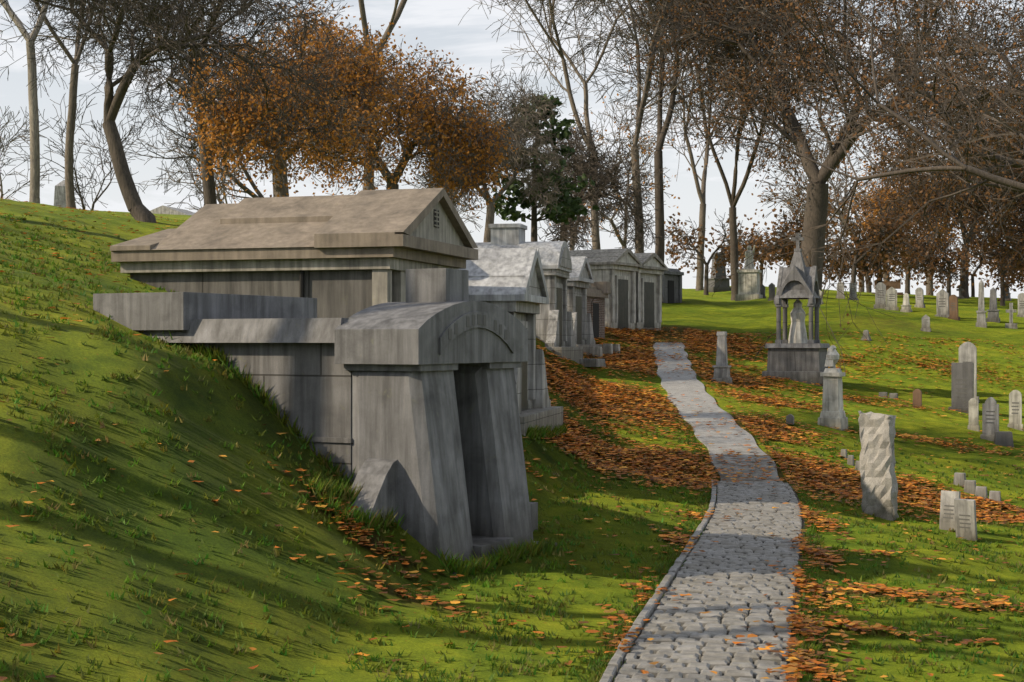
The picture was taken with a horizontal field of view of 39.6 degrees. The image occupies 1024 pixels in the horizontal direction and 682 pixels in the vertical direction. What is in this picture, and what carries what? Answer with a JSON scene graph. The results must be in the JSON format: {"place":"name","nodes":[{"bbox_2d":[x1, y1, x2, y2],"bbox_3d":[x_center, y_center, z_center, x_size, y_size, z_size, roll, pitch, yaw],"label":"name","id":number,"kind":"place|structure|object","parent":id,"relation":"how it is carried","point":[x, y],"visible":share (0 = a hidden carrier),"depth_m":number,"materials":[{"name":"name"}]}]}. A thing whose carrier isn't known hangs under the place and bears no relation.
{"place":"outdoors","nodes":[
{"label":"outdoors","id":0,"kind":"place"},
{"bbox_2d":[0,199,1023,681],"bbox_3d":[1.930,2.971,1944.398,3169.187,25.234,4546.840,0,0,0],"label":"ground","id":1,"kind":"structure","parent":0,"point":[212,469],"depth_m":14.61,"materials":[{"name":"green plant"}]},
{"bbox_2d":[0,106,51,200],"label":"tree","id":2,"kind":"object","parent":1,"relation":"on","point":[3,149],"visible":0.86,"depth_m":212.74,"materials":[{"name":"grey plant"}]},
{"bbox_2d":[54,180,65,207],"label":"hilltop tower monument","id":3,"kind":"object","parent":1,"relation":"on","point":[60,196],"visible":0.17,"depth_m":149.08,"materials":[{"name":"grey stone"}]},
{"bbox_2d":[0,0,150,202],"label":"crest tree","id":4,"kind":"object","parent":1,"relation":"on","point":[34,196],"visible":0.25,"depth_m":62.00,"materials":[{"name":"brown plant"}]},
{"bbox_2d":[2,93,150,209],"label":"tree","id":5,"kind":"object","parent":1,"relation":"on","point":[78,188],"visible":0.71,"depth_m":223.56,"materials":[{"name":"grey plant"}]},
{"bbox_2d":[0,0,245,208],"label":"crest tree","id":6,"kind":"object","parent":1,"relation":"on","point":[69,171],"visible":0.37,"depth_m":69.84,"materials":[{"name":"grey plant"}]},
{"bbox_2d":[31,0,269,76],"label":"tree","id":7,"kind":"object","parent":1,"relation":"on","point":[157,3],"visible":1,"depth_m":34.04,"materials":[{"name":"brown plant"}]},
{"bbox_2d":[150,205,194,214],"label":"mausoleum roof","id":8,"kind":"structure","parent":1,"relation":"on","point":[162,209],"depth_m":147.46,"materials":[{"name":"grey stone"}]},
{"bbox_2d":[54,0,291,204],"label":"tree","id":9,"kind":"object","parent":1,"relation":"on","point":[209,191],"visible":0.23,"depth_m":64.47,"materials":[{"name":"brown plant"}]},
{"bbox_2d":[0,0,368,222],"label":"leaning tree","id":10,"kind":"object","parent":1,"relation":"on","point":[138,210],"visible":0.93,"depth_m":45.56,"materials":[{"name":"brown plant"}]},
{"bbox_2d":[123,73,263,207],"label":"tree","id":11,"kind":"object","parent":1,"relation":"on","point":[248,190],"visible":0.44,"depth_m":174.86,"materials":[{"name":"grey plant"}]},
{"bbox_2d":[138,124,265,209],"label":"tree","id":12,"kind":"object","parent":1,"relation":"on","point":[218,191],"visible":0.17,"depth_m":216.01,"materials":[{"name":"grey plant"}]},
{"bbox_2d":[169,0,417,203],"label":"russet tree","id":13,"kind":"object","parent":1,"relation":"on","point":[251,145],"depth_m":53.28,"materials":[{"name":"plant"}]},
{"bbox_2d":[110,188,477,317],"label":"gabled mausoleum","id":14,"kind":"structure","parent":1,"relation":"on","point":[342,256],"depth_m":23.27,"materials":[{"name":"stone"}]},
{"bbox_2d":[93,268,556,575],"bbox_3d":[-2.310,1.057,17.679,5.102,3.819,4.674,0,0,27],"label":"granite tomb","id":15,"kind":"object","parent":1,"relation":"on","point":[409,408],"visible":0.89,"depth_m":16.42,"materials":[{"name":"grey stone"}]},
{"bbox_2d":[200,0,519,217],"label":"russet tree","id":16,"kind":"object","parent":1,"relation":"on","point":[451,185],"depth_m":63.64,"materials":[{"name":"plant"}]},
{"bbox_2d":[358,0,490,189],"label":"tall tree","id":17,"kind":"object","parent":1,"relation":"on","point":[396,14],"visible":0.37,"depth_m":104.99,"materials":[{"name":"grey plant"}]},
{"bbox_2d":[402,159,488,232],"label":"tree","id":18,"kind":"object","parent":1,"relation":"on","point":[471,217],"visible":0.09,"depth_m":241.38,"materials":[{"name":"brown plant"}]},
{"bbox_2d":[371,58,573,241],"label":"tree","id":19,"kind":"object","parent":1,"relation":"on","point":[518,127],"visible":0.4,"depth_m":89.94,"materials":[{"name":"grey plant"}]},
{"bbox_2d":[0,213,1023,681],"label":"grass tufts","id":20,"kind":"object","parent":1,"relation":"on","point":[378,523],"visible":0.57,"depth_m":15.15,"materials":[{"name":"plant"}]},
{"bbox_2d":[0,197,1023,681],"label":"fallen leaves","id":21,"kind":"object","parent":1,"relation":"on","point":[582,385],"visible":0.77,"depth_m":29.02,"materials":[{"name":"orange plant"}]},
{"bbox_2d":[461,248,562,435],"bbox_3d":[-1.491,0.164,27.722,4.350,4.600,4.000,0,0,12],"label":"marble tomb","id":22,"kind":"object","parent":1,"relation":"on","point":[512,281],"visible":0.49,"depth_m":27.08,"materials":[{"name":"grey"}]},
{"bbox_2d":[475,223,582,363],"bbox_3d":[-0.187,-1.258,46.874,4.450,5.130,4.200,0,0,12],"label":"marble tomb","id":23,"kind":"object","parent":1,"relation":"on","point":[554,327],"visible":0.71,"depth_m":46.15,"materials":[{"name":"grey"}]},
{"bbox_2d":[491,94,599,241],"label":"pine","id":24,"kind":"object","parent":1,"relation":"on","point":[574,206],"depth_m":94.22,"materials":[{"name":"plant"}]},
{"bbox_2d":[458,0,665,249],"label":"tall tree","id":25,"kind":"object","parent":1,"relation":"on","point":[561,52],"visible":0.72,"depth_m":129.50,"materials":[{"name":"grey plant"}]},
{"bbox_2d":[528,123,630,249],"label":"tree","id":26,"kind":"object","parent":1,"relation":"on","point":[589,169],"visible":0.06,"depth_m":191.66,"materials":[{"name":"grey plant"}]},
{"bbox_2d":[567,256,601,354],"bbox_3d":[0.879,-0.951,53.602,4.250,4.400,4.100,0,0,16],"label":"marble tomb","id":27,"kind":"object","parent":1,"relation":"on","point":[580,279],"visible":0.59,"depth_m":53.06,"materials":[{"name":"grey"}]},
{"bbox_2d":[512,104,669,252],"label":"tree","id":28,"kind":"object","parent":1,"relation":"on","point":[606,178],"visible":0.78,"depth_m":102.00,"materials":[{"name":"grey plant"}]},
{"bbox_2d":[580,359,605,366],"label":"stone block","id":29,"kind":"structure","parent":1,"relation":"on","point":[592,362],"depth_m":47.66,"materials":[{"name":"grey stone"}]},
{"bbox_2d":[592,347,602,356],"bbox_3d":[3.163,0.480,52.726,0.378,0.530,0.226,0,0,30],"label":"marker","id":30,"kind":"object","parent":1,"relation":"on","point":[597,351],"visible":0.56,"depth_m":52.64,"materials":[{"name":"white stone"}]},
{"bbox_2d":[587,281,610,338],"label":"mausoleum","id":31,"kind":"structure","parent":1,"relation":"on","point":[598,293],"depth_m":60.44,"materials":[{"name":"brown"}]},
{"bbox_2d":[569,248,642,329],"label":"white mausoleum","id":32,"kind":"structure","parent":1,"relation":"on","point":[617,268],"depth_m":65.78,"materials":[{"name":"stone"}]},
{"bbox_2d":[602,344,612,355],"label":"stone block","id":33,"kind":"structure","parent":1,"relation":"on","point":[607,348],"depth_m":54.53,"materials":[{"name":"white stone"}]},
{"bbox_2d":[542,87,679,248],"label":"tree","id":34,"kind":"object","parent":1,"relation":"on","point":[622,243],"depth_m":215.77,"materials":[{"name":"plant"}]},
{"bbox_2d":[612,344,620,352],"bbox_3d":[4.112,0.371,56.182,0.336,0.487,0.201,0,0,30],"label":"marker","id":35,"kind":"object","parent":1,"relation":"on","point":[616,347],"visible":0.53,"depth_m":56.10,"materials":[{"name":"white stone"}]},
{"bbox_2d":[634,253,667,330],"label":"white mausoleum","id":36,"kind":"structure","parent":1,"relation":"on","point":[649,273],"depth_m":68.49,"materials":[{"name":"stone"}]},
{"bbox_2d":[504,0,817,252],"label":"tall tree","id":37,"kind":"object","parent":1,"relation":"on","point":[641,103],"visible":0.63,"depth_m":107.56,"materials":[{"name":"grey plant"}]},
{"bbox_2d":[662,268,683,302],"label":"dark tomb","id":38,"kind":"object","parent":1,"relation":"on","point":[671,285],"visible":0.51,"depth_m":94.05,"materials":[{"name":"stone"}]},
{"bbox_2d":[546,0,861,261],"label":"tall tree","id":39,"kind":"object","parent":1,"relation":"on","point":[659,203],"visible":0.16,"depth_m":113.05,"materials":[{"name":"brown plant"}]},
{"bbox_2d":[664,208,757,294],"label":"tree","id":40,"kind":"object","parent":1,"relation":"on","point":[699,242],"depth_m":134.44,"materials":[{"name":"plant"}]},
{"bbox_2d":[708,253,730,291],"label":"monument","id":41,"kind":"object","parent":1,"relation":"on","point":[724,285],"visible":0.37,"depth_m":141.72,"materials":[{"name":"stone"}]},
{"bbox_2d":[711,332,731,384],"bbox_3d":[6.993,0.641,47.381,0.613,1.906,0.613,0,0,20],"label":"monument shaft","id":42,"kind":"object","parent":1,"relation":"on","point":[721,367],"visible":0.94,"depth_m":47.22,"materials":[{"name":"grey stone"}]},
{"bbox_2d":[603,0,856,299],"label":"tree","id":43,"kind":"object","parent":1,"relation":"on","point":[733,197],"depth_m":115.10,"materials":[{"name":"plant"}]},
{"bbox_2d":[581,0,903,290],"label":"tree","id":44,"kind":"object","parent":1,"relation":"on","point":[701,191],"visible":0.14,"depth_m":149.62,"materials":[{"name":"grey plant"}]},
{"bbox_2d":[735,245,762,300],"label":"statue monument","id":45,"kind":"object","parent":1,"relation":"on","point":[749,282],"visible":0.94,"depth_m":113.14,"materials":[{"name":"white stone"}]},
{"bbox_2d":[717,214,802,285],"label":"tree","id":46,"kind":"object","parent":1,"relation":"on","point":[763,259],"depth_m":165.00,"materials":[{"name":"plant"}]},
{"bbox_2d":[760,284,765,297],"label":"headstone","id":47,"kind":"object","parent":1,"relation":"on","point":[762,290],"visible":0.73,"depth_m":114.65,"materials":[{"name":"grey stone"}]},
{"bbox_2d":[768,283,774,300],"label":"headstone","id":48,"kind":"object","parent":1,"relation":"on","point":[771,291],"visible":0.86,"depth_m":97.33,"materials":[{"name":"stone"}]},
{"bbox_2d":[786,414,793,424],"bbox_3d":[7.372,2.075,37.690,0.204,0.271,0.100,0,0,20],"label":"headstone","id":49,"kind":"object","parent":1,"relation":"on","point":[789,418],"visible":1,"depth_m":37.64,"materials":[{"name":"grey stone"}]},
{"bbox_2d":[762,233,829,385],"bbox_3d":[10.396,-1.109,51.722,2.209,5.647,2.209,0,0,22],"label":"gothic canopy monument","id":50,"kind":"object","parent":1,"relation":"on","point":[797,355],"visible":0.98,"depth_m":51.16,"materials":[{"name":"grey stone"}]},
{"bbox_2d":[753,188,854,279],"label":"tree","id":51,"kind":"object","parent":1,"relation":"on","point":[787,259],"depth_m":135.13,"materials":[{"name":"plant"}]},
{"bbox_2d":[774,235,850,288],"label":"tree","id":52,"kind":"object","parent":1,"relation":"on","point":[834,280],"depth_m":172.07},
{"bbox_2d":[614,0,1023,373],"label":"tree","id":53,"kind":"object","parent":1,"relation":"on","point":[981,173],"depth_m":54.04,"materials":[{"name":"plant"}]},
{"bbox_2d":[777,189,862,246],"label":"tree","id":54,"kind":"object","parent":1,"relation":"on","point":[790,194],"visible":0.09,"depth_m":258.36,"materials":[{"name":"brown plant"}]},
{"bbox_2d":[751,118,889,291],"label":"tree","id":55,"kind":"object","parent":1,"relation":"on","point":[804,205],"depth_m":199.22,"materials":[{"name":"plant"}]},
{"bbox_2d":[621,0,1023,299],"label":"great tree","id":56,"kind":"object","parent":1,"relation":"on","point":[816,207],"depth_m":95.66,"materials":[{"name":"plant"}]},
{"bbox_2d":[818,345,847,430],"bbox_3d":[8.863,1.350,39.289,0.683,2.463,0.683,0,0,30],"label":"white urn monument","id":57,"kind":"object","parent":1,"relation":"on","point":[832,414],"visible":0.94,"depth_m":39.11,"materials":[{"name":"stone"}]},
{"bbox_2d":[836,282,844,298],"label":"headstone","id":58,"kind":"object","parent":1,"relation":"on","point":[839,295],"visible":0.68,"depth_m":99.12,"materials":[{"name":"grey stone"}]},
{"bbox_2d":[840,449,847,459],"bbox_3d":[7.582,2.655,32.486,0.174,0.364,0.134,0,0,35],"label":"footstone","id":59,"kind":"object","parent":1,"relation":"on","point":[844,452],"visible":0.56,"depth_m":32.45,"materials":[{"name":"grey stone"}]},
{"bbox_2d":[847,455,854,465],"bbox_3d":[7.611,2.745,31.951,0.170,0.361,0.132,0,0,31],"label":"footstone","id":60,"kind":"object","parent":1,"relation":"on","point":[850,460],"visible":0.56,"depth_m":31.91,"materials":[{"name":"grey stone"}]},
{"bbox_2d":[766,130,937,291],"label":"tree","id":61,"kind":"object","parent":1,"relation":"on","point":[834,196],"visible":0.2,"depth_m":188.16,"materials":[{"name":"brown plant"}]},
{"bbox_2d":[849,283,857,299],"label":"headstone","id":62,"kind":"object","parent":1,"relation":"on","point":[853,293],"visible":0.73,"depth_m":96.42,"materials":[{"name":"grey stone"}]},
{"bbox_2d":[855,461,859,470],"bbox_3d":[7.662,2.828,31.454,0.168,0.358,0.130,0,0,27],"label":"footstone","id":63,"kind":"object","parent":1,"relation":"on","point":[857,464],"visible":0.31,"depth_m":31.41,"materials":[{"name":"grey stone"}]},
{"bbox_2d":[860,330,871,340],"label":"headstone","id":64,"kind":"object","parent":1,"relation":"on","point":[866,333],"visible":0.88,"depth_m":66.75,"materials":[{"name":"grey stone"}]},
{"bbox_2d":[825,183,919,282],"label":"tree","id":65,"kind":"object","parent":1,"relation":"on","point":[893,238],"depth_m":128.84,"materials":[{"name":"plant"}]},
{"bbox_2d":[827,208,920,286],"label":"tree","id":66,"kind":"object","parent":1,"relation":"on","point":[859,275],"depth_m":137.79,"materials":[{"name":"plant"}]},
{"bbox_2d":[858,411,898,520],"bbox_3d":[6.516,2.277,25.317,0.640,2.081,0.325,-3,-2,38],"label":"gravestone","id":67,"kind":"object","parent":1,"relation":"on","point":[879,485],"visible":0.93,"depth_m":25.19,"materials":[{"name":"stone"}]},
{"bbox_2d":[874,282,885,308],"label":"headstone","id":68,"kind":"object","parent":1,"relation":"on","point":[880,301],"visible":0.88,"depth_m":87.33,"materials":[{"name":"grey stone"}]},
{"bbox_2d":[879,392,887,397],"bbox_3d":[13.139,1.975,50.342,0.330,0.331,0.179,0,0,30],"label":"marker","id":69,"kind":"object","parent":1,"relation":"on","point":[882,394],"visible":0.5,"depth_m":50.27,"materials":[{"name":"grey stone"}]},
{"bbox_2d":[872,281,902,294],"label":"cross","id":70,"kind":"object","parent":1,"relation":"on","point":[894,285],"visible":0.52,"depth_m":148.37,"materials":[{"name":"brown stone"}]},
{"bbox_2d":[885,287,898,310],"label":"headstone","id":71,"kind":"object","parent":1,"relation":"on","point":[891,299],"visible":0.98,"depth_m":86.28,"materials":[{"name":"white stone"}]},
{"bbox_2d":[889,393,897,398],"bbox_3d":[13.464,2.007,50.202,0.329,0.331,0.178,0,0,30],"label":"marker","id":72,"kind":"object","parent":1,"relation":"on","point":[893,395],"visible":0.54,"depth_m":50.14,"materials":[{"name":"grey stone"}]},
{"bbox_2d":[784,0,1023,267],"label":"tree","id":73,"kind":"object","parent":1,"relation":"on","point":[979,99],"depth_m":61.10,"materials":[{"name":"plant"}]},
{"bbox_2d":[900,293,911,311],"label":"obelisk","id":74,"kind":"object","parent":1,"relation":"on","point":[906,306],"visible":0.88,"depth_m":85.38,"materials":[{"name":"white stone"}]},
{"bbox_2d":[842,143,989,280],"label":"tree","id":75,"kind":"object","parent":1,"relation":"on","point":[865,218],"depth_m":167.92,"materials":[{"name":"plant"}]},
{"bbox_2d":[882,220,950,293],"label":"horizon tree","id":76,"kind":"object","parent":1,"relation":"on","point":[907,284],"depth_m":161.41,"materials":[{"name":"plant"}]},
{"bbox_2d":[913,389,921,407],"bbox_3d":[13.433,1.895,47.134,0.283,0.622,0.100,0,0,25],"label":"gravestone","id":77,"kind":"object","parent":1,"relation":"on","point":[917,397],"visible":1,"depth_m":47.08,"materials":[{"name":"stone"}]},
{"bbox_2d":[914,287,924,307],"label":"headstone","id":78,"kind":"object","parent":1,"relation":"on","point":[919,294],"visible":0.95,"depth_m":90.24,"materials":[{"name":"grey stone"}]},
{"bbox_2d":[921,315,930,331],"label":"headstone","id":79,"kind":"object","parent":1,"relation":"on","point":[926,323],"visible":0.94,"depth_m":72.60,"materials":[{"name":"grey stone"}]},
{"bbox_2d":[886,229,986,296],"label":"tree","id":80,"kind":"object","parent":1,"relation":"on","point":[952,266],"depth_m":146.03,"materials":[{"name":"plant"}]},
{"bbox_2d":[935,289,948,317],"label":"headstone","id":81,"kind":"object","parent":1,"relation":"on","point":[942,301],"visible":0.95,"depth_m":82.89,"materials":[{"name":"grey stone"}]},
{"bbox_2d":[864,73,1023,297],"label":"tree","id":82,"kind":"object","parent":1,"relation":"on","point":[965,287],"depth_m":149.13,"materials":[{"name":"plant"}]},
{"bbox_2d":[939,490,960,530],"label":"leaning slab","id":83,"kind":"structure","parent":1,"relation":"on","point":[947,518],"depth_m":23.98,"materials":[{"name":"grey stone"}]},
{"bbox_2d":[948,295,959,319],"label":"headstone","id":84,"kind":"object","parent":1,"relation":"on","point":[953,307],"visible":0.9,"depth_m":82.04,"materials":[{"name":"brown stone"}]},
{"bbox_2d":[953,472,965,487],"bbox_3d":[9.854,3.115,31.282,0.280,0.432,0.167,0,0,35],"label":"footstone","id":85,"kind":"object","parent":1,"relation":"on","point":[960,478],"visible":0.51,"depth_m":31.22,"materials":[{"name":"grey stone"}]},
{"bbox_2d":[956,286,963,298],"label":"cross","id":86,"kind":"object","parent":1,"relation":"on","point":[959,290],"visible":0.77,"depth_m":144.67,"materials":[{"name":"stone"}]},
{"bbox_2d":[948,363,973,413],"bbox_3d":[15.445,1.708,48.753,0.913,1.931,0.550,0,0,25],"label":"gravestone","id":87,"kind":"object","parent":1,"relation":"on","point":[962,384],"visible":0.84,"depth_m":48.64,"materials":[{"name":"grey"}]},
{"bbox_2d":[923,236,998,296],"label":"horizon tree","id":88,"kind":"object","parent":1,"relation":"on","point":[973,286],"depth_m":169.11,"materials":[{"name":"plant"}]},
{"bbox_2d":[954,498,977,540],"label":"leaning slab","id":89,"kind":"structure","parent":1,"relation":"on","point":[965,520],"depth_m":23.29,"materials":[{"name":"grey stone"}]},
{"bbox_2d":[959,342,978,400],"bbox_3d":[16.651,1.228,51.970,0.811,2.406,0.264,0,0,25],"label":"gravestone","id":90,"kind":"object","parent":1,"relation":"on","point":[967,352],"visible":0.34,"depth_m":51.87,"materials":[{"name":"stone"}]},
{"bbox_2d":[964,480,975,493],"bbox_3d":[9.904,3.224,30.738,0.275,0.427,0.164,0,0,32],"label":"footstone","id":91,"kind":"object","parent":1,"relation":"on","point":[970,486],"visible":0.52,"depth_m":30.68,"materials":[{"name":"grey stone"}]},
{"bbox_2d":[926,142,1016,295],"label":"tree","id":92,"kind":"object","parent":1,"relation":"on","point":[929,288],"visible":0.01,"depth_m":178.19,"materials":[{"name":"brown plant"}]},
{"bbox_2d":[967,398,979,431],"bbox_3d":[13.867,2.325,42.720,0.366,1.230,0.175,0,0,28],"label":"gravestone","id":93,"kind":"object","parent":1,"relation":"on","point":[973,425],"visible":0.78,"depth_m":42.67,"materials":[{"name":"stone"}]},
{"bbox_2d":[976,279,986,327],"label":"obelisk","id":94,"kind":"object","parent":1,"relation":"on","point":[981,317],"visible":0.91,"depth_m":78.36,"materials":[{"name":"grey stone"}]},
{"bbox_2d":[975,486,987,498],"bbox_3d":[9.939,3.294,30.119,0.269,0.421,0.161,0,0,29],"label":"footstone","id":95,"kind":"object","parent":1,"relation":"on","point":[980,491],"visible":0.56,"depth_m":30.07,"materials":[{"name":"grey stone"}]},
{"bbox_2d":[980,397,998,441],"bbox_3d":[13.678,2.343,40.637,0.570,1.483,0.264,0,0,28],"label":"shouldered headstone","id":96,"kind":"object","parent":1,"relation":"on","point":[990,416],"visible":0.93,"depth_m":40.58,"materials":[{"name":"grey stone"}]},
{"bbox_2d":[955,213,1023,305],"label":"tree","id":97,"kind":"object","parent":1,"relation":"on","point":[973,247],"depth_m":127.19,"materials":[{"name":"plant"}]},
{"bbox_2d":[958,115,1023,300],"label":"tree","id":98,"kind":"object","parent":1,"relation":"on","point":[1010,233],"depth_m":113.84,"materials":[{"name":"plant"}]},
{"bbox_2d":[986,287,999,322],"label":"obelisk","id":99,"kind":"object","parent":1,"relation":"on","point":[993,313],"visible":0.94,"depth_m":81.22,"materials":[{"name":"grey stone"}]},
{"bbox_2d":[989,491,1000,504],"bbox_3d":[10.004,3.316,29.460,0.263,0.415,0.157,0,0,26],"label":"footstone","id":100,"kind":"object","parent":1,"relation":"on","point":[995,495],"visible":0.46,"depth_m":29.41,"materials":[{"name":"grey stone"}]},
{"bbox_2d":[977,241,1023,291],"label":"tree","id":101,"kind":"object","parent":1,"relation":"on","point":[1013,279],"depth_m":135.06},
{"bbox_2d":[994,431,1013,446],"bbox_3d":[13.893,2.829,40.201,0.528,0.536,0.335,0,0,10],"label":"headstone","id":102,"kind":"object","parent":1,"relation":"on","point":[1003,438],"visible":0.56,"depth_m":40.07,"materials":[{"name":"stone"}]},
{"bbox_2d":[1005,281,1011,300],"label":"obelisk","id":103,"kind":"object","parent":1,"relation":"on","point":[1008,296],"visible":0.37,"depth_m":146.03,"materials":[{"name":"stone"}]},
{"bbox_2d":[1005,303,1017,328],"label":"cross","id":104,"kind":"object","parent":1,"relation":"on","point":[1011,324],"visible":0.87,"depth_m":78.59,"materials":[{"name":"grey stone"}]},
{"bbox_2d":[1007,390,1023,430],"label":"gravestone","id":105,"kind":"object","parent":1,"relation":"on","point":[1015,409],"visible":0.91,"depth_m":44.84,"materials":[{"name":"white stone"}]},
{"bbox_2d":[1017,293,1023,316],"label":"headstone","id":106,"kind":"object","parent":1,"relation":"on","point":[1020,304],"visible":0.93,"depth_m":87.16,"materials":[{"name":"grey stone"}]},
{"bbox_2d":[0,0,1023,298],"label":"sky","id":107,"kind":"structure","parent":0,"point":[434,23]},
{"bbox_2d":[599,479,804,681],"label":"cobble path","id":108,"kind":"structure","parent":0,"point":[742,549],"depth_m":14.95,"materials":[{"name":"stone"}]},
{"bbox_2d":[653,342,782,482],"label":"flag path","id":109,"kind":"structure","parent":0,"point":[674,385],"depth_m":36.64,"materials":[{"name":"stone"}]}
]}

